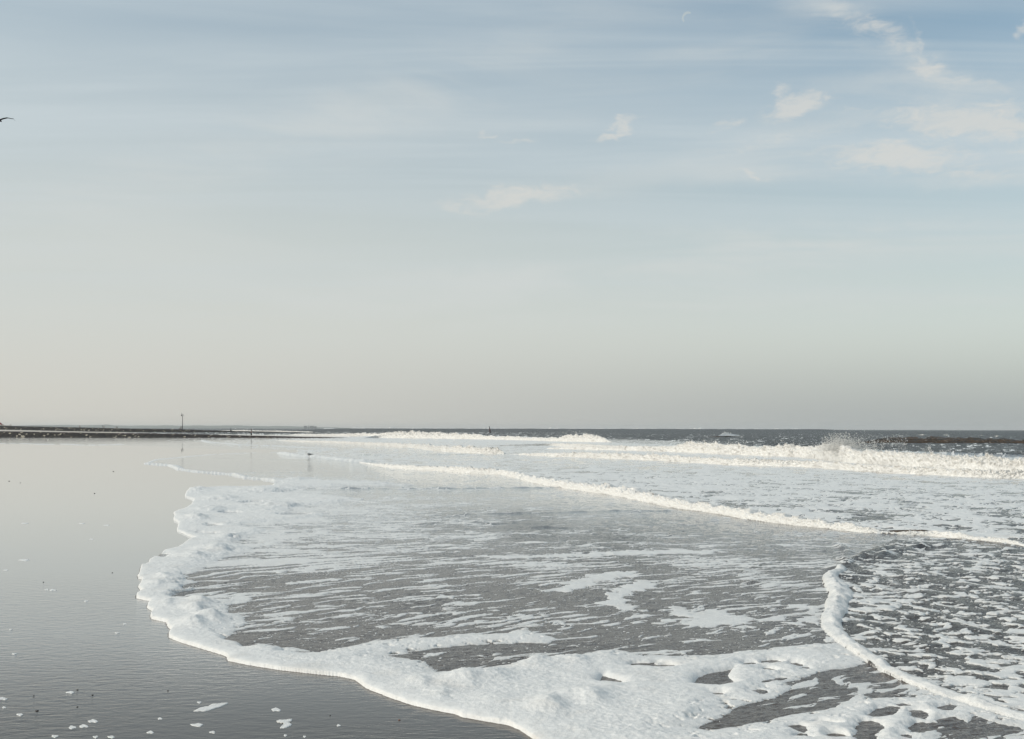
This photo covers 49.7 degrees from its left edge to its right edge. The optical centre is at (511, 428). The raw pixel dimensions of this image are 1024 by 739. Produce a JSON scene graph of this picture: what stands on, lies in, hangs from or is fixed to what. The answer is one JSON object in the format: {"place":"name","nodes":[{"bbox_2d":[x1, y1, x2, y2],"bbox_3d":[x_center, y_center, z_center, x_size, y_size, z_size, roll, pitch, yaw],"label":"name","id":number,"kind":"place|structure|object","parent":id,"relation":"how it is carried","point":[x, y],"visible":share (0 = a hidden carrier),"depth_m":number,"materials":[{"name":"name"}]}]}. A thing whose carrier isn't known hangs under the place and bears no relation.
{"place":"outdoors","nodes":[
{"label":"outdoors","id":0,"kind":"place"},
{"bbox_2d":[0,430,169,433],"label":"beach","id":1,"kind":"structure","parent":0,"point":[68,431],"depth_m":535.08,"materials":[{"name":"beige sand"}]},
{"bbox_2d":[0,426,314,432],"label":"stone groyne","id":2,"kind":"object","parent":1,"relation":"on","point":[84,429],"visible":0.8,"depth_m":601.39,"materials":[{"name":"grey stone"}]},
{"bbox_2d":[24,424,337,427],"bbox_3d":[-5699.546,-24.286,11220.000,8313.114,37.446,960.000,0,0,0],"label":"hills","id":3,"kind":"structure","parent":0,"point":[164,426],"depth_m":10881.20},
{"bbox_2d":[0,428,985,738],"bbox_3d":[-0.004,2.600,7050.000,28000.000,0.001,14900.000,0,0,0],"label":"wet sand","id":4,"kind":"structure","parent":0,"point":[78,524],"depth_m":13.39,"materials":[{"name":"grey sand"}]},
{"bbox_2d":[0,431,341,437],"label":"stone groyne","id":5,"kind":"object","parent":4,"relation":"on","point":[36,434],"visible":0.98,"depth_m":299.70,"materials":[{"name":"grey stone"}]},
{"bbox_2d":[190,723,202,726],"bbox_3d":[-2.753,2.594,9.682,0.134,0.007,0.090,0,0,39],"label":"foam patch","id":6,"kind":"object","parent":4,"relation":"on","point":[198,724],"visible":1,"depth_m":9.68,"materials":[{"name":"white liquid"}]},
{"bbox_2d":[194,702,227,711],"bbox_3d":[-2.799,2.593,10.308,0.145,0.009,0.406,0,0,28],"label":"foam patch","id":7,"kind":"object","parent":4,"relation":"on","point":[211,707],"visible":1,"depth_m":10.28,"materials":[{"name":"white liquid"}]},
{"bbox_2d":[276,719,291,727],"bbox_3d":[-2.006,2.594,9.732,0.141,0.008,0.308,0,0,-9],"label":"foam patch","id":8,"kind":"object","parent":4,"relation":"on","point":[286,723],"visible":1,"depth_m":9.75,"materials":[{"name":"white liquid"}]},
{"bbox_2d":[0,428,1023,738],"bbox_3d":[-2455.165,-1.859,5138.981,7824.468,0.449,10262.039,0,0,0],"label":"water","id":9,"kind":"structure","parent":0,"point":[602,512],"depth_m":20.11,"materials":[{"name":"grey liquid"}]},
{"bbox_2d":[221,430,308,431],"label":"breaking wave","id":10,"kind":"object","parent":9,"relation":"on","point":[264,430],"visible":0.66,"depth_m":735.23,"materials":[{"name":"liquid"}]},
{"bbox_2d":[290,430,436,435],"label":"breaking wave","id":11,"kind":"object","parent":9,"relation":"on","point":[369,434],"visible":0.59,"depth_m":367.42,"materials":[{"name":"liquid"}]},
{"bbox_2d":[276,440,506,453],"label":"breaking wave","id":12,"kind":"object","parent":9,"relation":"on","point":[472,449],"visible":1,"depth_m":127.42,"materials":[{"name":"liquid"}]},
{"bbox_2d":[367,430,610,441],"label":"breaking wave","id":13,"kind":"object","parent":9,"relation":"on","point":[586,437],"visible":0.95,"depth_m":259.41,"materials":[{"name":"liquid"}]},
{"bbox_2d":[9,428,1023,738],"bbox_3d":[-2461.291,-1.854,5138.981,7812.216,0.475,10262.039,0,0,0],"label":"sea foam","id":14,"kind":"object","parent":9,"relation":"on","point":[551,696],"visible":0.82,"depth_m":15.74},
{"bbox_2d":[492,443,611,445],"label":"breaking wave","id":15,"kind":"object","parent":9,"relation":"on","point":[560,444],"visible":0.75,"depth_m":165.08,"materials":[{"name":"liquid"}]},
{"bbox_2d":[547,446,626,449],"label":"breaking wave","id":16,"kind":"object","parent":9,"relation":"on","point":[599,448],"visible":0.98,"depth_m":134.88,"materials":[{"name":"liquid"}]},
{"bbox_2d":[266,428,908,432],"bbox_3d":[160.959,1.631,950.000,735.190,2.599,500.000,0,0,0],"label":"swell wave","id":17,"kind":"object","parent":9,"relation":"on","point":[596,430],"visible":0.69,"depth_m":799.89,"materials":[{"name":"liquid"}]},
{"bbox_2d":[360,462,1023,545],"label":"breaking wave","id":18,"kind":"object","parent":9,"relation":"on","point":[633,493],"visible":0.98,"depth_m":35.45,"materials":[{"name":"liquid"}]},
{"bbox_2d":[711,436,741,436],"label":"swell wave","id":19,"kind":"object","parent":9,"relation":"on","point":[726,436],"visible":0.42,"depth_m":322.00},
{"bbox_2d":[719,432,738,435],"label":"breaking wave","id":20,"kind":"object","parent":9,"relation":"on","point":[725,434],"visible":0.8,"depth_m":378.62,"materials":[{"name":"liquid"}]},
{"bbox_2d":[503,452,1023,478],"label":"breaking wave","id":21,"kind":"object","parent":9,"relation":"on","point":[963,472],"visible":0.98,"depth_m":75.10,"materials":[{"name":"liquid"}]},
{"bbox_2d":[558,440,1023,470],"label":"breaking wave","id":22,"kind":"object","parent":9,"relation":"on","point":[850,454],"visible":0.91,"depth_m":85.04,"materials":[{"name":"liquid"}]},
{"bbox_2d":[563,424,1021,454],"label":"sea spray","id":23,"kind":"object","parent":22,"relation":"on","point":[836,442],"visible":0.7,"depth_m":89.08,"materials":[{"name":"liquid"}]},
{"bbox_2d":[889,530,927,531],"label":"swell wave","id":24,"kind":"object","parent":9,"relation":"on","point":[905,530],"visible":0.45,"depth_m":27.35,"materials":[{"name":"grey liquid"}]},
{"bbox_2d":[857,436,1023,443],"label":"swell wave","id":25,"kind":"object","parent":9,"relation":"on","point":[929,439],"visible":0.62,"depth_m":189.95,"materials":[{"name":"grey liquid"}]},
{"bbox_2d":[0,0,1023,429],"label":"sky","id":26,"kind":"structure","parent":0,"point":[457,214],"materials":[{"name":"blue"}]}
]}

